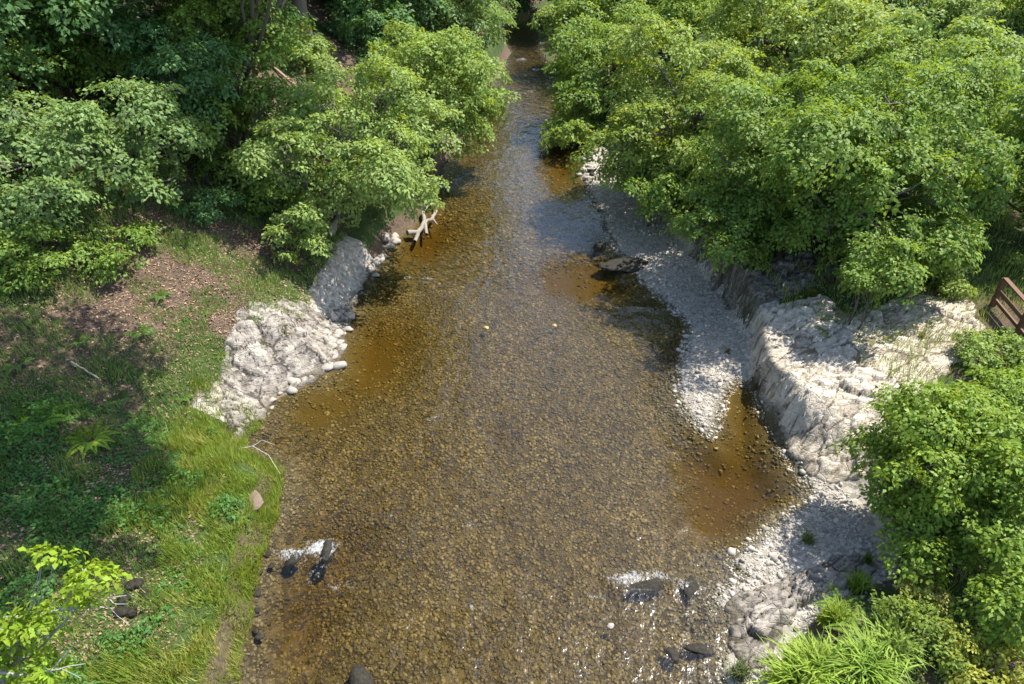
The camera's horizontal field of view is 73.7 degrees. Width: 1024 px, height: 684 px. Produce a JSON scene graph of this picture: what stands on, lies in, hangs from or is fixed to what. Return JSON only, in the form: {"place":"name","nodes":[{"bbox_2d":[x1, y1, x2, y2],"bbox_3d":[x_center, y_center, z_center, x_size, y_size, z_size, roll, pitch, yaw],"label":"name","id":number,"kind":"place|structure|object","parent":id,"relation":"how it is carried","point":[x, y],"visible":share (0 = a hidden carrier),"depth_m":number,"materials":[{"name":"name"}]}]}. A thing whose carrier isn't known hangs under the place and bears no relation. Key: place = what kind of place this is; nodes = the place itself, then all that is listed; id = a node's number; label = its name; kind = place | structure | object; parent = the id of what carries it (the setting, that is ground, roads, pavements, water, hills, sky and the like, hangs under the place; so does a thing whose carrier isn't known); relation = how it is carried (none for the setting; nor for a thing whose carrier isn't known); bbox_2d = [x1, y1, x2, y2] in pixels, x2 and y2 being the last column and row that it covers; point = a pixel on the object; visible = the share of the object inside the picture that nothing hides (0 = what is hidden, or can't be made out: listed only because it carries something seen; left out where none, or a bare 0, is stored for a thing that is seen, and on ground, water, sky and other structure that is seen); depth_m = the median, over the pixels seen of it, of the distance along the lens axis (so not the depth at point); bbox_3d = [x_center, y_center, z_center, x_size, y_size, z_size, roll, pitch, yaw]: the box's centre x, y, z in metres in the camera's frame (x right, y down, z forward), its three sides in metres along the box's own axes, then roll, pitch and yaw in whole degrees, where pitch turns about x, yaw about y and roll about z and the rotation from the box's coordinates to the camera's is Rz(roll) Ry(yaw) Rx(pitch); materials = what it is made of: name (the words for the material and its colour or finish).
{"place":"outdoors","nodes":[
{"label":"outdoors","id":0,"kind":"place"},
{"bbox_2d":[313,0,586,550],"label":"water","id":1,"kind":"structure","parent":0,"point":[526,32],"depth_m":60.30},
{"bbox_2d":[284,550,304,566],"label":"rock","id":2,"kind":"object","parent":1,"relation":"in","point":[294,558],"visible":1,"depth_m":16.80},
{"bbox_2d":[320,539,334,565],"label":"boulder","id":3,"kind":"object","parent":1,"relation":"in","point":[327,551],"visible":1,"depth_m":16.91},
{"bbox_2d":[349,664,373,683],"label":"rock","id":4,"kind":"object","parent":1,"relation":"in","point":[360,674],"visible":1,"depth_m":14.19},
{"bbox_2d":[406,201,437,242],"bbox_3d":[-3.949,-5.891,32.502,1.117,0.557,4.253,7,36,10],"label":"driftwood","id":5,"kind":"object","parent":1,"relation":"on","point":[421,228],"visible":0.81,"depth_m":31.69,"materials":[{"name":"beige wood"}]},
{"bbox_2d":[626,577,663,595],"bbox_3d":[3.170,5.829,16.175,0.947,0.281,0.364,-7,36,-9],"label":"boulder","id":6,"kind":"object","parent":1,"relation":"in","point":[650,587],"visible":1,"depth_m":16.11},
{"bbox_2d":[664,647,679,663],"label":"rock","id":7,"kind":"object","parent":1,"relation":"in","point":[672,655],"visible":1,"depth_m":14.74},
{"bbox_2d":[0,0,1023,683],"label":"ground","id":8,"kind":"structure","parent":0,"point":[348,274],"depth_m":20.42,"materials":[{"name":"soil"}]},
{"bbox_2d":[0,355,36,376],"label":"fern","id":9,"kind":"object","parent":8,"relation":"on","point":[22,361],"visible":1,"depth_m":18.61,"materials":[{"name":"green plant"}]},
{"bbox_2d":[2,402,76,446],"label":"fern","id":10,"kind":"object","parent":8,"relation":"on","point":[48,421],"visible":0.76,"depth_m":17.64,"materials":[{"name":"green plant"}]},
{"bbox_2d":[0,215,79,299],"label":"hazel bush","id":11,"kind":"object","parent":8,"relation":"on","point":[24,267],"visible":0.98,"depth_m":19.87,"materials":[{"name":"green plant"}]},
{"bbox_2d":[0,0,109,99],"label":"elm tree","id":12,"kind":"object","parent":8,"relation":"on","point":[57,58],"visible":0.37,"depth_m":24.76,"materials":[{"name":"green plant"}]},
{"bbox_2d":[3,584,128,624],"bbox_3d":[-7.549,4.340,11.216,2.292,1.038,0.236,-3,35,-4],"label":"dead branch","id":13,"kind":"object","parent":8,"relation":"on","point":[57,610],"visible":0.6,"depth_m":11.27,"materials":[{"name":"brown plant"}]},
{"bbox_2d":[0,541,132,683],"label":"maple tree","id":14,"kind":"object","parent":8,"relation":"on","point":[28,624],"visible":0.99,"depth_m":10.95,"materials":[{"name":"green plant"}]},
{"bbox_2d":[0,629,85,677],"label":"dead branch","id":15,"kind":"object","parent":14,"relation":"attached to","point":[13,673],"visible":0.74,"depth_m":10.98,"materials":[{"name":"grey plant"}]},
{"bbox_2d":[0,0,149,89],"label":"beech tree","id":16,"kind":"object","parent":8,"relation":"on","point":[70,16],"visible":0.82,"depth_m":23.76,"materials":[{"name":"green plant"}]},
{"bbox_2d":[64,332,94,348],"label":"fern","id":17,"kind":"object","parent":8,"relation":"on","point":[81,342],"visible":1,"depth_m":19.73,"materials":[{"name":"green plant"}]},
{"bbox_2d":[57,415,120,459],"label":"fern","id":18,"kind":"object","parent":8,"relation":"on","point":[95,442],"visible":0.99,"depth_m":17.62,"materials":[{"name":"green plant"}]},
{"bbox_2d":[67,503,119,535],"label":"fern","id":19,"kind":"object","parent":8,"relation":"on","point":[90,524],"visible":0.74,"depth_m":15.76,"materials":[{"name":"green plant"}]},
{"bbox_2d":[0,75,212,258],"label":"sycamore tree","id":20,"kind":"object","parent":8,"relation":"on","point":[47,152],"visible":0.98,"depth_m":21.44,"materials":[{"name":"green plant"}]},
{"bbox_2d":[51,219,165,286],"bbox_3d":[-12.808,-3.077,21.893,2.604,1.416,3.306,0,35,0],"label":"bramble bush","id":21,"kind":"object","parent":8,"relation":"on","point":[139,231],"visible":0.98,"depth_m":21.35,"materials":[{"name":"green plant"}]},
{"bbox_2d":[104,388,133,408],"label":"fern","id":22,"kind":"object","parent":8,"relation":"on","point":[123,400],"visible":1,"depth_m":19.10,"materials":[{"name":"green plant"}]},
{"bbox_2d":[112,606,128,617],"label":"rock","id":23,"kind":"object","parent":8,"relation":"on","point":[120,611],"visible":0.96,"depth_m":14.19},
{"bbox_2d":[115,592,131,605],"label":"rock","id":24,"kind":"object","parent":8,"relation":"on","point":[122,598],"visible":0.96,"depth_m":14.42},
{"bbox_2d":[0,381,252,683],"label":"leafy ground cover","id":25,"kind":"object","parent":8,"relation":"on","point":[29,509],"visible":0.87,"depth_m":16.23,"materials":[{"name":"green plant"}]},
{"bbox_2d":[124,580,135,590],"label":"rock","id":26,"kind":"object","parent":8,"relation":"on","point":[130,583],"visible":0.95,"depth_m":14.68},
{"bbox_2d":[125,605,137,617],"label":"rock","id":27,"kind":"object","parent":8,"relation":"on","point":[130,611],"visible":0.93,"depth_m":14.24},
{"bbox_2d":[119,322,156,341],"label":"fern","id":28,"kind":"object","parent":8,"relation":"on","point":[145,331],"visible":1,"depth_m":20.52,"materials":[{"name":"green plant"}]},
{"bbox_2d":[132,578,143,587],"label":"rock","id":29,"kind":"object","parent":8,"relation":"on","point":[139,582],"visible":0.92,"depth_m":14.80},
{"bbox_2d":[138,587,150,600],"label":"rock","id":30,"kind":"object","parent":8,"relation":"on","point":[142,590],"visible":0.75,"depth_m":14.63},
{"bbox_2d":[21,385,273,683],"bbox_3d":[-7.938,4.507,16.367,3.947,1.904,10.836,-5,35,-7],"label":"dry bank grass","id":31,"kind":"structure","parent":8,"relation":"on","point":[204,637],"depth_m":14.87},
{"bbox_2d":[16,372,287,683],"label":"bank grass","id":32,"kind":"structure","parent":8,"relation":"on","point":[219,447],"depth_m":16.35,"materials":[{"name":"plant"}]},
{"bbox_2d":[64,16,239,135],"bbox_3d":[-14.919,-11.303,28.287,6.285,4.088,6.929,0,35,0],"label":"elm tree","id":33,"kind":"object","parent":8,"relation":"on","point":[86,73],"visible":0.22,"depth_m":25.73,"materials":[{"name":"green plant"}]},
{"bbox_2d":[144,432,165,448],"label":"fern","id":34,"kind":"object","parent":8,"relation":"on","point":[159,438],"visible":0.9,"depth_m":18.40,"materials":[{"name":"green plant"}]},
{"bbox_2d":[147,288,174,301],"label":"fern","id":35,"kind":"object","parent":8,"relation":"on","point":[157,296],"visible":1,"depth_m":21.80,"materials":[{"name":"green plant"}]},
{"bbox_2d":[0,141,346,683],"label":"slope grass","id":36,"kind":"structure","parent":8,"relation":"on","point":[203,237],"depth_m":19.80,"materials":[{"name":"plant"}]},
{"bbox_2d":[46,0,316,88],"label":"beech tree","id":37,"kind":"object","parent":8,"relation":"on","point":[115,5],"visible":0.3,"depth_m":25.92,"materials":[{"name":"green plant"}]},
{"bbox_2d":[122,15,247,183],"bbox_3d":[-12.054,-9.027,25.978,4.250,6.202,5.198,0,35,0],"label":"elm tree","id":38,"kind":"object","parent":8,"relation":"on","point":[166,62],"visible":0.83,"depth_m":24.56,"materials":[{"name":"green plant"}]},
{"bbox_2d":[0,56,377,683],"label":"leaf litter","id":39,"kind":"object","parent":8,"relation":"on","point":[102,476],"visible":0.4,"depth_m":19.87,"materials":[{"name":"plant"}]},
{"bbox_2d":[162,177,247,226],"bbox_3d":[-11.141,-5.003,24.768,2.603,1.599,2.297,0,35,0],"label":"bramble bush","id":40,"kind":"object","parent":8,"relation":"on","point":[213,200],"visible":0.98,"depth_m":24.44,"materials":[{"name":"green plant"}]},
{"bbox_2d":[153,0,315,142],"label":"elm tree","id":41,"kind":"object","parent":8,"relation":"on","point":[272,48],"visible":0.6,"depth_m":26.50,"materials":[{"name":"green plant"}]},
{"bbox_2d":[159,71,310,215],"bbox_3d":[-10.764,-7.610,27.201,6.150,5.514,6.241,0,35,0],"label":"ash tree","id":42,"kind":"object","parent":8,"relation":"on","point":[247,104],"visible":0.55,"depth_m":26.15,"materials":[{"name":"green plant"}]},
{"bbox_2d":[220,0,286,135],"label":"beech tree","id":43,"kind":"object","parent":8,"relation":"on","point":[267,18],"visible":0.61,"depth_m":26.75,"materials":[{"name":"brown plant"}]},
{"bbox_2d":[249,490,263,510],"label":"boulder","id":44,"kind":"object","parent":8,"relation":"on","point":[257,500],"visible":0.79,"depth_m":17.55,"materials":[{"name":"stone"}]},
{"bbox_2d":[229,167,323,219],"bbox_3d":[-9.273,-5.549,26.522,3.800,2.364,3.136,0,35,0],"label":"holly bush","id":45,"kind":"object","parent":8,"relation":"on","point":[272,191],"visible":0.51,"depth_m":25.54,"materials":[{"name":"green plant"}]},
{"bbox_2d":[269,56,296,86],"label":"fallen branch","id":46,"kind":"object","parent":8,"relation":"on","point":[280,72],"visible":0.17,"depth_m":34.35,"materials":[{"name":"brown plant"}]},
{"bbox_2d":[219,291,362,439],"bbox_3d":[-7.039,-0.242,23.498,3.399,2.693,9.650,18,39,23],"label":"rock outcrop","id":47,"kind":"object","parent":8,"relation":"on","point":[307,350],"visible":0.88,"depth_m":22.34,"materials":[{"name":"grey pale limestone"}]},
{"bbox_2d":[260,200,335,264],"bbox_3d":[-7.726,-3.848,24.959,2.641,2.500,3.002,0,35,0],"label":"alder sapling","id":48,"kind":"object","parent":8,"relation":"on","point":[307,217],"visible":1,"depth_m":24.67,"materials":[{"name":"green plant"}]},
{"bbox_2d":[292,0,313,36],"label":"beech tree","id":49,"kind":"object","parent":8,"relation":"on","point":[300,6],"visible":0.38,"depth_m":38.91,"materials":[{"name":"grey plant"}]},
{"bbox_2d":[281,33,345,83],"bbox_3d":[-11.062,-15.438,36.951,3.839,2.477,4.770,-15,38,-21],"label":"hawthorn tree","id":50,"kind":"object","parent":8,"relation":"on","point":[319,60],"visible":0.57,"depth_m":36.20,"materials":[{"name":"green plant"}]},
{"bbox_2d":[321,362,332,370],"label":"rock","id":51,"kind":"object","parent":8,"relation":"on","point":[327,367],"visible":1,"depth_m":23.00,"materials":[{"name":"stone"}]},
{"bbox_2d":[212,50,465,235],"bbox_3d":[-6.535,-7.614,26.780,9.354,7.320,8.790,0,35,0],"label":"alder tree","id":52,"kind":"object","parent":8,"relation":"on","point":[380,164],"visible":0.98,"depth_m":25.39,"materials":[{"name":"green plant"}]},
{"bbox_2d":[333,361,346,369],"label":"rock","id":53,"kind":"object","parent":8,"relation":"on","point":[338,365],"visible":1,"depth_m":23.10,"materials":[{"name":"stone"}]},
{"bbox_2d":[321,8,393,63],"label":"holly tree","id":54,"kind":"object","parent":8,"relation":"on","point":[372,15],"visible":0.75,"depth_m":40.76,"materials":[{"name":"green plant"}]},
{"bbox_2d":[312,0,458,45],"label":"oak tree","id":55,"kind":"object","parent":8,"relation":"on","point":[397,8],"visible":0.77,"depth_m":43.02,"materials":[{"name":"green plant"}]},
{"bbox_2d":[343,18,520,160],"bbox_3d":[-4.493,-13.402,36.141,9.609,6.650,7.596,9,36,13],"label":"alder tree","id":56,"kind":"object","parent":8,"relation":"on","point":[446,82],"visible":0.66,"depth_m":34.15,"materials":[{"name":"green plant"}]},
{"bbox_2d":[375,0,520,51],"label":"willow tree","id":57,"kind":"object","parent":8,"relation":"on","point":[473,15],"visible":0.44,"depth_m":47.32,"materials":[{"name":"green plant"}]},
{"bbox_2d":[503,0,551,16],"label":"alder tree","id":58,"kind":"object","parent":8,"relation":"on","point":[524,6],"visible":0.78,"depth_m":72.81,"materials":[{"name":"green plant"}]},
{"bbox_2d":[239,4,816,683],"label":"river cobbles","id":59,"kind":"object","parent":8,"relation":"on","point":[549,440],"visible":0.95,"depth_m":19.45,"materials":[{"name":"stone"}]},
{"bbox_2d":[538,110,602,152],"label":"willow shrub","id":60,"kind":"object","parent":8,"relation":"on","point":[565,135],"visible":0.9,"depth_m":40.28,"materials":[{"name":"green plant"}]},
{"bbox_2d":[527,0,646,75],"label":"alder tree","id":61,"kind":"object","parent":8,"relation":"on","point":[604,13],"visible":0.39,"depth_m":52.81,"materials":[{"name":"green plant"}]},
{"bbox_2d":[592,242,607,254],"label":"rock","id":62,"kind":"object","parent":8,"relation":"on","point":[598,248],"visible":1,"depth_m":30.32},
{"bbox_2d":[540,13,670,128],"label":"alder tree","id":63,"kind":"object","parent":8,"relation":"on","point":[584,91],"visible":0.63,"depth_m":41.26,"materials":[{"name":"green plant"}]},
{"bbox_2d":[581,0,659,11],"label":"birch tree","id":64,"kind":"object","parent":8,"relation":"on","point":[611,1],"visible":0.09,"depth_m":60.96,"materials":[{"name":"green plant"}]},
{"bbox_2d":[596,257,648,272],"bbox_3d":[4.758,-3.227,29.061,2.317,0.498,1.194,6,35,9],"label":"boulder","id":65,"kind":"object","parent":8,"relation":"on","point":[625,265],"visible":0.92,"depth_m":28.82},
{"bbox_2d":[598,0,736,77],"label":"elder tree","id":66,"kind":"object","parent":8,"relation":"on","point":[629,12],"visible":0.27,"depth_m":44.06,"materials":[{"name":"green plant"}]},
{"bbox_2d":[566,10,804,202],"bbox_3d":[8.582,-10.659,31.315,10.438,7.872,9.675,17,39,23],"label":"sycamore tree","id":67,"kind":"object","parent":8,"relation":"on","point":[643,112],"visible":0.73,"depth_m":30.39,"materials":[{"name":"green plant"}]},
{"bbox_2d":[682,575,699,603],"bbox_3d":[4.206,5.846,16.119,0.683,0.208,0.444,-28,44,-34],"label":"rock","id":68,"kind":"object","parent":8,"relation":"on","point":[690,589],"visible":1,"depth_m":16.04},
{"bbox_2d":[680,643,714,655],"bbox_3d":[4.038,6.708,14.904,0.714,0.173,0.321,0,35,0],"label":"rock","id":69,"kind":"object","parent":8,"relation":"on","point":[701,648],"visible":1,"depth_m":14.85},
{"bbox_2d":[637,0,784,18],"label":"birch tree","id":70,"kind":"object","parent":8,"relation":"on","point":[658,4],"visible":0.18,"depth_m":58.30,"materials":[{"name":"green plant"}]},
{"bbox_2d":[660,182,793,290],"bbox_3d":[8.039,-3.570,25.439,4.397,4.483,4.196,-20,40,-26],"label":"hazel bush","id":71,"kind":"object","parent":8,"relation":"on","point":[730,237],"visible":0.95,"depth_m":24.39,"materials":[{"name":"green plant"}]},
{"bbox_2d":[688,232,838,328],"bbox_3d":[9.854,-2.639,26.496,4.322,2.425,6.367,-4,35,-6],"label":"rock outcrop","id":72,"kind":"object","parent":8,"relation":"on","point":[757,288],"visible":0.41,"depth_m":24.81,"materials":[{"name":"cream rock"}]},
{"bbox_2d":[746,632,845,683],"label":"strap leaved plant","id":73,"kind":"object","parent":8,"relation":"on","point":[778,670],"visible":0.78,"depth_m":13.53,"materials":[{"name":"green plant"}]},
{"bbox_2d":[579,172,1017,683],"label":"gravel","id":74,"kind":"structure","parent":8,"relation":"on","point":[775,560],"depth_m":22.32,"materials":[{"name":"gravel"}]},
{"bbox_2d":[612,157,695,232],"bbox_3d":[6.240,-6.270,30.082,3.464,3.750,4.329,0,35,0],"label":"hazel bush","id":75,"kind":"object","parent":74,"relation":"on","point":[651,192],"visible":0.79,"depth_m":29.03,"materials":[{"name":"green plant"}]},
{"bbox_2d":[720,654,756,683],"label":"grass tuft","id":76,"kind":"object","parent":74,"relation":"on","point":[740,671],"visible":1,"depth_m":14.18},
{"bbox_2d":[799,526,818,544],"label":"grass tuft","id":77,"kind":"object","parent":74,"relation":"on","point":[806,535],"visible":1,"depth_m":16.92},
{"bbox_2d":[724,550,876,670],"bbox_3d":[6.592,6.165,15.627,4.829,1.195,2.198,-13,37,-18],"label":"rock outcrop","id":78,"kind":"object","parent":8,"relation":"on","point":[766,611],"visible":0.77,"depth_m":15.52,"materials":[{"name":"cream rock"}]},
{"bbox_2d":[690,0,923,100],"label":"maple tree","id":79,"kind":"object","parent":8,"relation":"on","point":[803,31],"visible":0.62,"depth_m":34.48,"materials":[{"name":"green plant"}]},
{"bbox_2d":[804,288,819,298],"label":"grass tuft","id":80,"kind":"object","parent":8,"relation":"on","point":[811,293],"visible":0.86,"depth_m":23.42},
{"bbox_2d":[761,621,865,683],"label":"strap leaved plant","id":81,"kind":"object","parent":8,"relation":"on","point":[811,649],"visible":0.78,"depth_m":13.53,"materials":[{"name":"green plant"}]},
{"bbox_2d":[814,594,861,630],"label":"strap leaved plant","id":82,"kind":"object","parent":8,"relation":"on","point":[824,618],"visible":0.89,"depth_m":14.63,"materials":[{"name":"green plant"}]},
{"bbox_2d":[812,581,864,621],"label":"fern","id":83,"kind":"object","parent":8,"relation":"on","point":[859,600],"visible":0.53,"depth_m":15.10,"materials":[{"name":"green plant"}]},
{"bbox_2d":[676,48,1023,300],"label":"sycamore tree","id":84,"kind":"object","parent":8,"relation":"on","point":[856,158],"visible":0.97,"depth_m":22.50,"materials":[{"name":"green plant"}]},
{"bbox_2d":[688,141,1023,683],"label":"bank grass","id":85,"kind":"structure","parent":8,"relation":"on","point":[945,328],"depth_m":22.21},
{"bbox_2d":[823,602,891,651],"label":"fern","id":86,"kind":"object","parent":8,"relation":"on","point":[847,624],"visible":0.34,"depth_m":14.34,"materials":[{"name":"green plant"}]},
{"bbox_2d":[840,565,880,594],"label":"strap leaved plant","id":87,"kind":"object","parent":8,"relation":"on","point":[857,582],"visible":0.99,"depth_m":15.47,"materials":[{"name":"green plant"}]},
{"bbox_2d":[748,292,985,483],"bbox_3d":[11.572,1.230,21.097,7.728,2.899,7.602,0,35,0],"label":"rock outcrop","id":88,"kind":"object","parent":8,"relation":"on","point":[823,386],"visible":0.79,"depth_m":20.65,"materials":[{"name":"stone"}]},
{"bbox_2d":[832,235,933,328],"bbox_3d":[11.108,-1.563,20.925,2.624,3.625,2.839,0,35,0],"label":"hazel bush","id":89,"kind":"object","parent":88,"relation":"on","point":[878,276],"visible":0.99,"depth_m":20.25,"materials":[{"name":"green plant"}]},
{"bbox_2d":[860,549,876,564],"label":"grass tuft","id":90,"kind":"object","parent":8,"relation":"on","point":[867,558],"visible":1,"depth_m":16.30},
{"bbox_2d":[789,0,951,48],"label":"birch tree","id":91,"kind":"object","parent":8,"relation":"on","point":[901,3],"visible":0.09,"depth_m":44.99,"materials":[{"name":"green plant"}]},
{"bbox_2d":[815,615,927,683],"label":"strap leaved plant","id":92,"kind":"object","parent":8,"relation":"on","point":[866,670],"visible":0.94,"depth_m":13.29,"materials":[{"name":"green plant"}]},
{"bbox_2d":[853,595,937,683],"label":"strap leaved plant","id":93,"kind":"object","parent":8,"relation":"on","point":[878,626],"visible":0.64,"depth_m":13.54,"materials":[{"name":"green plant"}]},
{"bbox_2d":[870,589,973,683],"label":"bramble bush","id":94,"kind":"object","parent":8,"relation":"on","point":[915,615],"visible":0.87,"depth_m":13.54,"materials":[{"name":"green plant"}]},
{"bbox_2d":[858,205,991,284],"bbox_3d":[13.495,-2.664,22.321,3.888,3.206,3.448,-12,37,-17],"label":"hazel bush","id":95,"kind":"object","parent":8,"relation":"on","point":[949,235],"visible":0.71,"depth_m":21.17,"materials":[{"name":"green plant"}]},
{"bbox_2d":[895,570,958,626],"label":"bramble bush","id":96,"kind":"object","parent":8,"relation":"on","point":[938,596],"visible":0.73,"depth_m":14.40,"materials":[{"name":"green plant"}]},
{"bbox_2d":[831,363,1023,657],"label":"hazel bush","id":97,"kind":"object","parent":8,"relation":"on","point":[978,426],"visible":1,"depth_m":14.57,"materials":[{"name":"green plant"}]},
{"bbox_2d":[836,5,1023,126],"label":"lime tree","id":98,"kind":"object","parent":8,"relation":"on","point":[1008,47],"visible":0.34,"depth_m":30.47,"materials":[{"name":"green plant"}]},
{"bbox_2d":[892,253,978,300],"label":"bramble bush","id":99,"kind":"object","parent":8,"relation":"on","point":[950,282],"visible":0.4,"depth_m":22.66,"materials":[{"name":"green plant"}]},
{"bbox_2d":[854,35,1023,231],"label":"sycamore tree","id":100,"kind":"object","parent":8,"relation":"on","point":[1011,105],"visible":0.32,"depth_m":23.75,"materials":[{"name":"green plant"}]},
{"bbox_2d":[918,0,1023,39],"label":"lime tree","id":101,"kind":"object","parent":8,"relation":"on","point":[1007,14],"visible":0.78,"depth_m":42.12,"materials":[{"name":"green plant"}]},
{"bbox_2d":[934,617,1023,683],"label":"bramble bush","id":102,"kind":"object","parent":8,"relation":"on","point":[976,657],"visible":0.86,"depth_m":12.93,"materials":[{"name":"green plant"}]},
{"bbox_2d":[950,326,1023,374],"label":"bramble bush","id":103,"kind":"object","parent":8,"relation":"on","point":[1005,342],"visible":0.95,"depth_m":19.66,"materials":[{"name":"green plant"}]},
{"bbox_2d":[989,277,1023,336],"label":"fence","id":104,"kind":"object","parent":8,"relation":"on","point":[997,295],"visible":0.81,"depth_m":21.24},
{"bbox_2d":[997,249,1023,278],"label":"bramble bush","id":105,"kind":"object","parent":8,"relation":"on","point":[1020,259],"visible":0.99,"depth_m":23.36,"materials":[{"name":"green plant"}]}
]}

